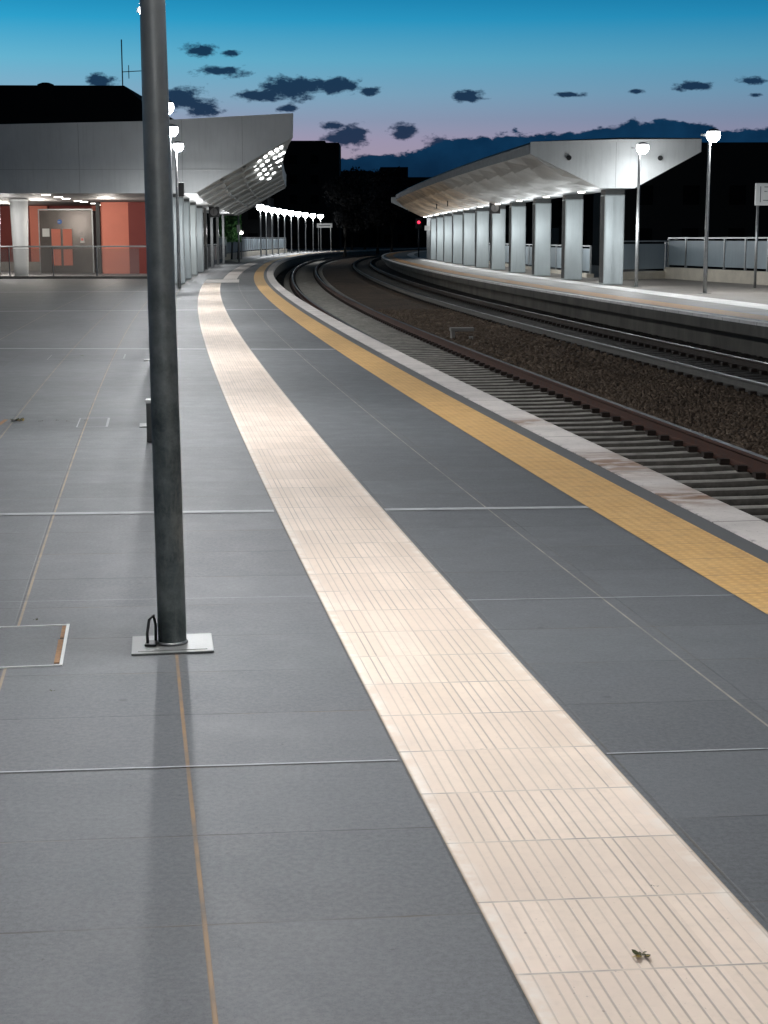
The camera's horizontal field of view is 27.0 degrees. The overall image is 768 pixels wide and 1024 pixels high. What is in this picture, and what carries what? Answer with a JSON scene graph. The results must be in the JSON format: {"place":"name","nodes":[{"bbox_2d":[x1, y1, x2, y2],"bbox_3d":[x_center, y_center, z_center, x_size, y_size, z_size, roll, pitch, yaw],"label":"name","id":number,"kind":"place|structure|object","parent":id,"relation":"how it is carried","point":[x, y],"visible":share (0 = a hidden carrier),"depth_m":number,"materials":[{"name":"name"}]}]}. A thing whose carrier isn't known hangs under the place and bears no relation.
{"place":"outdoors","nodes":[
{"label":"outdoors","id":0,"kind":"place"},
{"bbox_2d":[176,183,183,196],"bbox_3d":[-6.342,-10.028,49.776,0.240,0.420,0.200,0,10,0],"label":"loudspeaker","id":1,"kind":"object","parent":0,"point":[180,186],"visible":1,"depth_m":49.68,"materials":[{"name":"black plastic"}]},
{"bbox_2d":[274,249,426,278],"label":"platform wall","id":2,"kind":"structure","parent":0,"point":[280,268],"depth_m":171.90,"materials":[{"name":"concrete"}]},
{"bbox_2d":[267,248,767,549],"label":"platform edge stone","id":3,"kind":"object","parent":2,"relation":"on","point":[746,526],"visible":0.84,"depth_m":12.41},
{"bbox_2d":[0,247,767,1023],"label":"platform paving","id":4,"kind":"structure","parent":0,"point":[306,885],"depth_m":5.66,"materials":[{"name":"grey tile"}]},
{"bbox_2d":[9,199,28,275],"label":"hall column","id":5,"kind":"structure","parent":4,"relation":"on","point":[19,216],"depth_m":68.22,"materials":[{"name":"white paint"}]},
{"bbox_2d":[0,624,69,667],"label":"access cover","id":6,"kind":"object","parent":4,"relation":"on","point":[27,646],"visible":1,"depth_m":6.39,"materials":[{"name":"tile"}]},
{"bbox_2d":[38,209,96,272],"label":"lift","id":7,"kind":"object","parent":4,"relation":"on","point":[66,228],"visible":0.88,"depth_m":76.89,"materials":[{"name":"metal"}]},
{"bbox_2d":[51,228,62,270],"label":"door","id":8,"kind":"structure","parent":7,"relation":"in","point":[56,240],"depth_m":76.92,"materials":[{"name":"metal"}]},
{"bbox_2d":[62,227,73,270],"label":"door","id":9,"kind":"structure","parent":7,"relation":"in","point":[67,233],"depth_m":76.92,"materials":[{"name":"metal"}]},
{"bbox_2d":[0,246,146,278],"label":"glass railing","id":10,"kind":"object","parent":4,"relation":"on","point":[65,277],"visible":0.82,"depth_m":65.80,"materials":[{"name":"glass"}]},
{"bbox_2d":[0,348,198,348],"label":"expansion joint","id":11,"kind":"object","parent":4,"relation":"on","point":[89,348],"visible":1,"depth_m":23.69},
{"bbox_2d":[80,310,138,310],"bbox_3d":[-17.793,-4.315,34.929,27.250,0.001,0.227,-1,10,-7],"label":"expansion joint","id":12,"kind":"object","parent":4,"relation":"on","point":[109,310],"visible":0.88,"depth_m":36.27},
{"bbox_2d":[0,193,230,273],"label":"station hall","id":13,"kind":"structure","parent":4,"relation":"on","point":[120,219],"depth_m":74.92,"materials":[{"name":"red paint"}]},
{"bbox_2d":[0,113,292,215],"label":"station canopy","id":14,"kind":"object","parent":13,"relation":"attached to","point":[234,164],"visible":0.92,"depth_m":55.73,"materials":[{"name":"metal"}]},
{"bbox_2d":[209,207,219,217],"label":"platform clock","id":15,"kind":"object","parent":14,"relation":"hanging from","point":[213,212],"visible":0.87,"depth_m":80.48,"materials":[{"name":"black plastic"}]},
{"bbox_2d":[0,510,273,514],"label":"expansion joint","id":16,"kind":"object","parent":4,"relation":"on","point":[132,512],"visible":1,"depth_m":9.47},
{"bbox_2d":[145,398,151,441],"bbox_3d":[-1.847,-0.734,12.794,0.110,0.342,0.110,-1,10,-6],"label":"service box","id":17,"kind":"object","parent":4,"relation":"on","point":[148,418],"visible":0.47,"depth_m":12.74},
{"bbox_2d":[131,0,213,655],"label":"lamp post","id":18,"kind":"object","parent":4,"relation":"on","point":[173,637],"visible":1,"depth_m":6.15,"materials":[{"name":"metal"}]},
{"bbox_2d":[145,614,157,645],"bbox_3d":[-0.922,0.467,6.337,0.045,0.122,0.076,0,10,0],"label":"cable loop","id":19,"kind":"object","parent":18,"relation":"on","point":[154,642],"visible":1,"depth_m":6.33,"materials":[{"name":"black plastic"}]},
{"bbox_2d":[170,124,178,297],"bbox_3d":[-5.761,-8.195,43.671,0.403,4.662,0.347,-1,10,-6],"label":"lamp post","id":20,"kind":"object","parent":4,"relation":"on","point":[173,129],"visible":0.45,"depth_m":43.31,"materials":[{"name":"metal"}]},
{"bbox_2d":[172,141,183,288],"bbox_3d":[-6.566,-9.489,51.250,0.403,4.662,0.347,-1,10,-6],"label":"lamp post","id":21,"kind":"object","parent":4,"relation":"on","point":[177,145],"visible":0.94,"depth_m":51.23,"materials":[{"name":"metal"}]},
{"bbox_2d":[173,194,185,283],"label":"canopy column","id":22,"kind":"structure","parent":4,"relation":"on","point":[182,235],"depth_m":57.74,"materials":[{"name":"metal"}]},
{"bbox_2d":[184,199,191,278],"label":"canopy column","id":23,"kind":"structure","parent":4,"relation":"on","point":[187,231],"depth_m":64.46,"materials":[{"name":"metal"}]},
{"bbox_2d":[190,202,197,274],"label":"canopy column","id":24,"kind":"structure","parent":4,"relation":"on","point":[193,222],"depth_m":71.18,"materials":[{"name":"metal"}]},
{"bbox_2d":[0,759,396,771],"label":"expansion joint","id":25,"kind":"object","parent":4,"relation":"on","point":[197,765],"visible":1,"depth_m":4.92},
{"bbox_2d":[197,206,203,271],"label":"canopy column","id":26,"kind":"structure","parent":4,"relation":"on","point":[200,243],"depth_m":77.88,"materials":[{"name":"metal"}]},
{"bbox_2d":[204,208,207,268],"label":"canopy post","id":27,"kind":"object","parent":4,"relation":"on","point":[205,237],"visible":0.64,"depth_m":84.85,"materials":[{"name":"metal"}]},
{"bbox_2d":[210,218,213,266],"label":"canopy post","id":28,"kind":"object","parent":4,"relation":"on","point":[211,238],"visible":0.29,"depth_m":91.58,"materials":[{"name":"metal"}]},
{"bbox_2d":[204,244,226,267],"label":"stair parapet","id":29,"kind":"structure","parent":4,"relation":"on","point":[214,253],"depth_m":99.94,"materials":[{"name":"metal"}]},
{"bbox_2d":[216,218,218,264],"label":"canopy post","id":30,"kind":"object","parent":4,"relation":"on","point":[217,229],"visible":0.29,"depth_m":98.27,"materials":[{"name":"metal"}]},
{"bbox_2d":[204,279,238,282],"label":"tactile paving","id":31,"kind":"structure","parent":4,"relation":"on","point":[222,281],"depth_m":60.75,"materials":[{"name":"white stone"}]},
{"bbox_2d":[222,214,224,262],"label":"canopy post","id":32,"kind":"object","parent":4,"relation":"on","point":[223,247],"visible":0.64,"depth_m":105.04,"materials":[{"name":"metal"}]},
{"bbox_2d":[219,214,241,259],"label":"tree","id":33,"kind":"object","parent":4,"relation":"on","point":[230,228],"visible":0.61,"depth_m":124.68,"materials":[{"name":"green plant"}]},
{"bbox_2d":[237,216,239,261],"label":"notice post","id":34,"kind":"object","parent":4,"relation":"on","point":[238,228],"visible":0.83,"depth_m":111.77,"materials":[{"name":"metal"}]},
{"bbox_2d":[219,237,286,259],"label":"screen fence","id":35,"kind":"object","parent":4,"relation":"on","point":[252,244],"visible":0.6,"depth_m":154.54,"materials":[{"name":"metal"}]},
{"bbox_2d":[256,203,263,255],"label":"lamp post","id":36,"kind":"object","parent":4,"relation":"on","point":[260,206],"visible":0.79,"depth_m":148.03,"materials":[{"name":"metal"}]},
{"bbox_2d":[263,205,269,254],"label":"lamp post","id":37,"kind":"object","parent":4,"relation":"on","point":[266,209],"visible":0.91,"depth_m":154.73,"materials":[{"name":"metal"}]},
{"bbox_2d":[269,206,274,254],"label":"lamp post","id":38,"kind":"object","parent":4,"relation":"on","point":[272,210],"visible":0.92,"depth_m":161.58,"materials":[{"name":"metal"}]},
{"bbox_2d":[275,207,280,253],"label":"lamp post","id":39,"kind":"object","parent":4,"relation":"on","point":[278,210],"visible":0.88,"depth_m":168.31,"materials":[{"name":"metal"}]},
{"bbox_2d":[224,250,343,278],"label":"tactile paving","id":40,"kind":"structure","parent":4,"relation":"on","point":[235,273],"depth_m":90.19,"materials":[{"name":"white stone"}]},
{"bbox_2d":[281,209,287,252],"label":"lamp post","id":41,"kind":"object","parent":4,"relation":"on","point":[284,212],"visible":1,"depth_m":175.13,"materials":[{"name":"metal"}]},
{"bbox_2d":[288,210,293,252],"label":"lamp post","id":42,"kind":"object","parent":4,"relation":"on","point":[291,213],"visible":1,"depth_m":181.88,"materials":[{"name":"metal"}]},
{"bbox_2d":[294,211,300,251],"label":"lamp post","id":43,"kind":"object","parent":4,"relation":"on","point":[297,213],"visible":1,"depth_m":188.69,"materials":[{"name":"metal"}]},
{"bbox_2d":[302,212,307,251],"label":"lamp post","id":44,"kind":"object","parent":4,"relation":"on","point":[305,214],"visible":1,"depth_m":195.47,"materials":[{"name":"metal"}]},
{"bbox_2d":[317,223,331,250],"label":"platform sign","id":45,"kind":"object","parent":4,"relation":"on","point":[324,225],"visible":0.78,"depth_m":207.40,"materials":[{"name":"metal"}]},
{"bbox_2d":[198,283,767,1023],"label":"tactile paving","id":46,"kind":"structure","parent":4,"relation":"on","point":[582,867],"depth_m":4.73,"materials":[{"name":"beige tile"}]},
{"bbox_2d":[632,949,650,956],"bbox_3d":[0.577,0.994,3.596,0.045,0.009,0.038,0,10,0],"label":"fallen leaf","id":47,"kind":"object","parent":46,"relation":"on","point":[637,953],"visible":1,"depth_m":3.60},
{"bbox_2d":[384,506,588,509],"bbox_3d":[0.617,-0.023,9.602,1.231,0.001,0.075,-1,10,-3],"label":"expansion joint","id":48,"kind":"object","parent":4,"relation":"on","point":[465,508],"visible":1,"depth_m":9.60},
{"bbox_2d":[480,595,714,599],"bbox_3d":[0.979,0.385,7.211,1.224,0.001,0.010,-1,10,-4],"label":"expansion joint","id":49,"kind":"object","parent":4,"relation":"on","point":[597,597],"visible":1,"depth_m":7.21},
{"bbox_2d":[607,748,767,753],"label":"expansion joint","id":50,"kind":"object","parent":4,"relation":"on","point":[687,750],"visible":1,"depth_m":5.05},
{"bbox_2d":[0,0,767,176],"label":"sky","id":51,"kind":"structure","parent":0,"point":[431,88],"materials":[{"name":"blue"}]},
{"bbox_2d":[276,255,559,314],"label":"track ballast","id":52,"kind":"structure","parent":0,"point":[343,276],"depth_m":72.69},
{"bbox_2d":[374,308,650,370],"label":"ballast stones","id":53,"kind":"object","parent":52,"relation":"on","point":[432,321],"visible":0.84,"depth_m":35.06,"materials":[{"name":"gravel"}]},
{"bbox_2d":[284,253,767,521],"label":"railway track","id":54,"kind":"structure","parent":52,"relation":"on","point":[729,474],"depth_m":21.24,"materials":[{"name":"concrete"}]},
{"bbox_2d":[352,255,767,402],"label":"railway track","id":55,"kind":"structure","parent":52,"relation":"on","point":[536,323],"depth_m":34.44,"materials":[{"name":"metal"}]},
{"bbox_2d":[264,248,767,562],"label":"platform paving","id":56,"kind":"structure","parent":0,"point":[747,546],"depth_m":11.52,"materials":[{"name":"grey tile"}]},
{"bbox_2d":[254,248,767,613],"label":"yellow warning paving","id":57,"kind":"structure","parent":56,"relation":"on","point":[739,573],"depth_m":10.43,"materials":[{"name":"tile"}]},
{"bbox_2d":[384,250,767,321],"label":"platform paving","id":58,"kind":"structure","parent":0,"point":[758,294],"depth_m":52.34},
{"bbox_2d":[416,218,421,256],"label":"railway signal","id":59,"kind":"object","parent":58,"relation":"on","point":[418,223],"visible":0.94,"depth_m":135.75,"materials":[{"name":"black metal"}]},
{"bbox_2d":[427,218,429,258],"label":"canopy post","id":60,"kind":"object","parent":58,"relation":"on","point":[428,244],"visible":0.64,"depth_m":126.84,"materials":[{"name":"metal"}]},
{"bbox_2d":[430,216,436,259],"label":"canopy column","id":61,"kind":"structure","parent":58,"relation":"on","point":[433,238],"depth_m":120.92,"materials":[{"name":"metal"}]},
{"bbox_2d":[436,215,443,260],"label":"canopy column","id":62,"kind":"structure","parent":58,"relation":"on","point":[439,237],"depth_m":114.33,"materials":[{"name":"metal"}]},
{"bbox_2d":[443,214,451,261],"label":"canopy column","id":63,"kind":"structure","parent":58,"relation":"on","point":[447,237],"depth_m":107.74,"materials":[{"name":"metal"}]},
{"bbox_2d":[452,212,462,263],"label":"canopy column","id":64,"kind":"structure","parent":58,"relation":"on","point":[457,217],"depth_m":101.14,"materials":[{"name":"metal"}]},
{"bbox_2d":[462,210,474,265],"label":"canopy column","id":65,"kind":"structure","parent":58,"relation":"on","point":[468,238],"depth_m":94.56,"materials":[{"name":"metal"}]},
{"bbox_2d":[475,208,488,267],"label":"canopy column","id":66,"kind":"structure","parent":58,"relation":"on","point":[481,237],"depth_m":87.96,"materials":[{"name":"metal"}]},
{"bbox_2d":[490,205,505,269],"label":"canopy column","id":67,"kind":"structure","parent":58,"relation":"on","point":[497,238],"depth_m":81.40,"materials":[{"name":"metal"}]},
{"bbox_2d":[509,203,525,272],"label":"canopy column","id":68,"kind":"structure","parent":58,"relation":"on","point":[517,233],"depth_m":74.82,"materials":[{"name":"metal"}]},
{"bbox_2d":[489,243,593,277],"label":"screen fence","id":69,"kind":"object","parent":58,"relation":"on","point":[556,258],"visible":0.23,"depth_m":74.33,"materials":[{"name":"metal"}]},
{"bbox_2d":[532,199,550,275],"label":"canopy column","id":70,"kind":"structure","parent":58,"relation":"on","point":[541,237],"depth_m":68.28,"materials":[{"name":"metal"}]},
{"bbox_2d":[391,138,701,216],"bbox_3d":[5.296,-17.614,88.455,6.362,1.705,71.676,-1,10,-3],"label":"platform canopy","id":71,"kind":"object","parent":70,"relation":"on","point":[528,172],"visible":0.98,"depth_m":55.48,"materials":[{"name":"metal"}]},
{"bbox_2d":[489,203,499,213],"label":"platform clock","id":72,"kind":"object","parent":71,"relation":"hanging from","point":[494,209],"visible":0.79,"depth_m":77.23,"materials":[{"name":"black plastic"}]},
{"bbox_2d":[561,195,582,279],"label":"canopy column","id":73,"kind":"structure","parent":58,"relation":"on","point":[572,238],"depth_m":61.75,"materials":[{"name":"metal"}]},
{"bbox_2d":[386,250,767,320],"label":"orange warning paving","id":74,"kind":"structure","parent":58,"relation":"on","point":[695,308],"depth_m":45.09,"materials":[{"name":"tile"}]},
{"bbox_2d":[407,251,767,309],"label":"white guide paving","id":75,"kind":"structure","parent":58,"relation":"on","point":[731,302],"depth_m":49.35,"materials":[{"name":"tile"}]},
{"bbox_2d":[599,190,624,284],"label":"canopy column","id":76,"kind":"structure","parent":58,"relation":"on","point":[612,209],"depth_m":55.23,"materials":[{"name":"metal"}]},
{"bbox_2d":[631,142,648,286],"bbox_3d":[8.378,-9.767,52.617,0.564,4.690,0.408,-1,10,-3],"label":"lamp post","id":77,"kind":"object","parent":58,"relation":"on","point":[642,147],"visible":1,"depth_m":52.56,"materials":[{"name":"metal"}]},
{"bbox_2d":[623,240,666,279],"bbox_3d":[9.980,-9.924,62.982,3.551,1.500,0.300,-9,13,-41],"label":"screen fence","id":78,"kind":"object","parent":58,"relation":"on","point":[652,256],"visible":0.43,"depth_m":63.29,"materials":[{"name":"metal"}]},
{"bbox_2d":[700,128,720,293],"bbox_3d":[9.380,-8.684,46.272,0.564,4.690,0.408,-1,10,-3],"label":"lamp post","id":79,"kind":"object","parent":58,"relation":"on","point":[713,135],"visible":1,"depth_m":46.22,"materials":[{"name":"metal"}]},
{"bbox_2d":[665,237,767,284],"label":"screen fence","id":80,"kind":"object","parent":58,"relation":"on","point":[724,254],"visible":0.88,"depth_m":58.82,"materials":[{"name":"metal"}]},
{"bbox_2d":[753,183,767,287],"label":"platform sign","id":81,"kind":"object","parent":58,"relation":"on","point":[761,193],"visible":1,"depth_m":51.22,"materials":[{"name":"metal"}]},
{"bbox_2d":[386,263,767,357],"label":"platform wall","id":82,"kind":"structure","parent":0,"point":[758,347],"depth_m":40.98,"materials":[{"name":"concrete"}]},
{"bbox_2d":[382,250,767,339],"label":"platform edge","id":83,"kind":"object","parent":82,"relation":"on","point":[754,331],"depth_m":40.16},
{"bbox_2d":[416,315,767,453],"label":"track ballast","id":84,"kind":"structure","parent":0,"point":[715,349],"depth_m":30.48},
{"bbox_2d":[449,327,473,339],"bbox_3d":[1.779,-4.070,36.608,0.540,0.300,0.260,-1,10,-6],"label":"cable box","id":85,"kind":"object","parent":84,"relation":"on","point":[452,330],"visible":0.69,"depth_m":36.48,"materials":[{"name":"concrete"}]},
{"bbox_2d":[516,362,767,456],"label":"ballast stones","id":86,"kind":"object","parent":84,"relation":"on","point":[716,430],"visible":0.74,"depth_m":22.94,"materials":[{"name":"gravel"}]},
{"label":"ground","id":87,"kind":"structure","parent":0,"visible":0},
{"bbox_2d":[0,82,173,123],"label":"dark building","id":88,"kind":"structure","parent":87,"relation":"on","point":[44,102],"depth_m":145.82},
{"bbox_2d":[121,39,136,85],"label":"roof antenna","id":89,"kind":"object","parent":88,"relation":"on","point":[128,71],"visible":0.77,"depth_m":148.16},
{"bbox_2d":[203,197,273,251],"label":"dark building","id":90,"kind":"structure","parent":87,"relation":"on","point":[250,219],"depth_m":201.83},
{"bbox_2d":[248,208,257,218],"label":"window","id":91,"kind":"structure","parent":90,"relation":"in","point":[252,213],"depth_m":201.52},
{"bbox_2d":[271,141,341,248],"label":"dark apartment block","id":92,"kind":"structure","parent":87,"relation":"on","point":[311,168],"depth_m":255.11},
{"bbox_2d":[289,175,296,183],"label":"window","id":93,"kind":"structure","parent":92,"relation":"in","point":[292,178],"depth_m":254.68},
{"bbox_2d":[289,155,296,163],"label":"window","id":94,"kind":"structure","parent":92,"relation":"in","point":[292,158],"depth_m":254.12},
{"bbox_2d":[290,195,296,203],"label":"window","id":95,"kind":"structure","parent":92,"relation":"in","point":[293,198],"depth_m":255.18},
{"bbox_2d":[290,234,297,242],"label":"window","id":96,"kind":"structure","parent":92,"relation":"in","point":[294,236],"depth_m":256.24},
{"bbox_2d":[310,155,317,163],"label":"window","id":97,"kind":"structure","parent":92,"relation":"in","point":[314,158],"depth_m":254.12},
{"bbox_2d":[311,195,317,203],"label":"window","id":98,"kind":"structure","parent":92,"relation":"in","point":[314,198],"depth_m":255.18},
{"bbox_2d":[311,175,317,183],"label":"window","id":99,"kind":"structure","parent":92,"relation":"in","point":[314,178],"depth_m":254.68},
{"bbox_2d":[322,175,371,258],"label":"tree","id":100,"kind":"object","parent":87,"relation":"on","point":[351,197],"visible":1,"depth_m":194.84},
{"bbox_2d":[324,166,378,249],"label":"tree","id":101,"kind":"object","parent":87,"relation":"on","point":[353,176],"visible":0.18,"depth_m":225.24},
{"bbox_2d":[341,171,371,246],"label":"dark building","id":102,"kind":"structure","parent":87,"relation":"on","point":[358,239],"depth_m":295.68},
{"bbox_2d":[341,166,386,249],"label":"tree","id":103,"kind":"object","parent":87,"relation":"on","point":[367,216],"visible":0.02,"depth_m":236.44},
{"bbox_2d":[380,167,407,247],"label":"dark building","id":104,"kind":"structure","parent":87,"relation":"on","point":[400,235],"depth_m":287.62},
{"bbox_2d":[372,177,562,246],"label":"dark building","id":105,"kind":"structure","parent":87,"relation":"on","point":[556,212],"depth_m":301.16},
{"bbox_2d":[551,228,592,262],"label":"dark building","id":106,"kind":"structure","parent":87,"relation":"on","point":[556,236],"depth_m":167.64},
{"bbox_2d":[583,231,586,244],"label":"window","id":107,"kind":"structure","parent":106,"relation":"in","point":[584,232],"depth_m":167.51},
{"bbox_2d":[583,193,593,227],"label":"embankment","id":108,"kind":"structure","parent":87,"relation":"on","point":[587,210],"depth_m":324.35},
{"bbox_2d":[592,142,767,270],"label":"dark building","id":109,"kind":"structure","parent":87,"relation":"on","point":[672,201],"depth_m":117.83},
{"bbox_2d":[635,228,651,243],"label":"window","id":110,"kind":"structure","parent":109,"relation":"in","point":[645,234],"depth_m":118.21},
{"bbox_2d":[636,186,652,204],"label":"window","id":111,"kind":"structure","parent":109,"relation":"in","point":[646,192],"depth_m":117.72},
{"bbox_2d":[682,228,697,240],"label":"window","id":112,"kind":"structure","parent":109,"relation":"in","point":[686,232],"depth_m":118.18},
{"bbox_2d":[683,185,699,204],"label":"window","id":113,"kind":"structure","parent":109,"relation":"in","point":[690,192],"depth_m":117.69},
{"bbox_2d":[728,228,744,240],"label":"window","id":114,"kind":"structure","parent":109,"relation":"in","point":[732,232],"depth_m":118.18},
{"bbox_2d":[729,185,745,204],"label":"window","id":115,"kind":"structure","parent":109,"relation":"in","point":[737,193],"depth_m":117.72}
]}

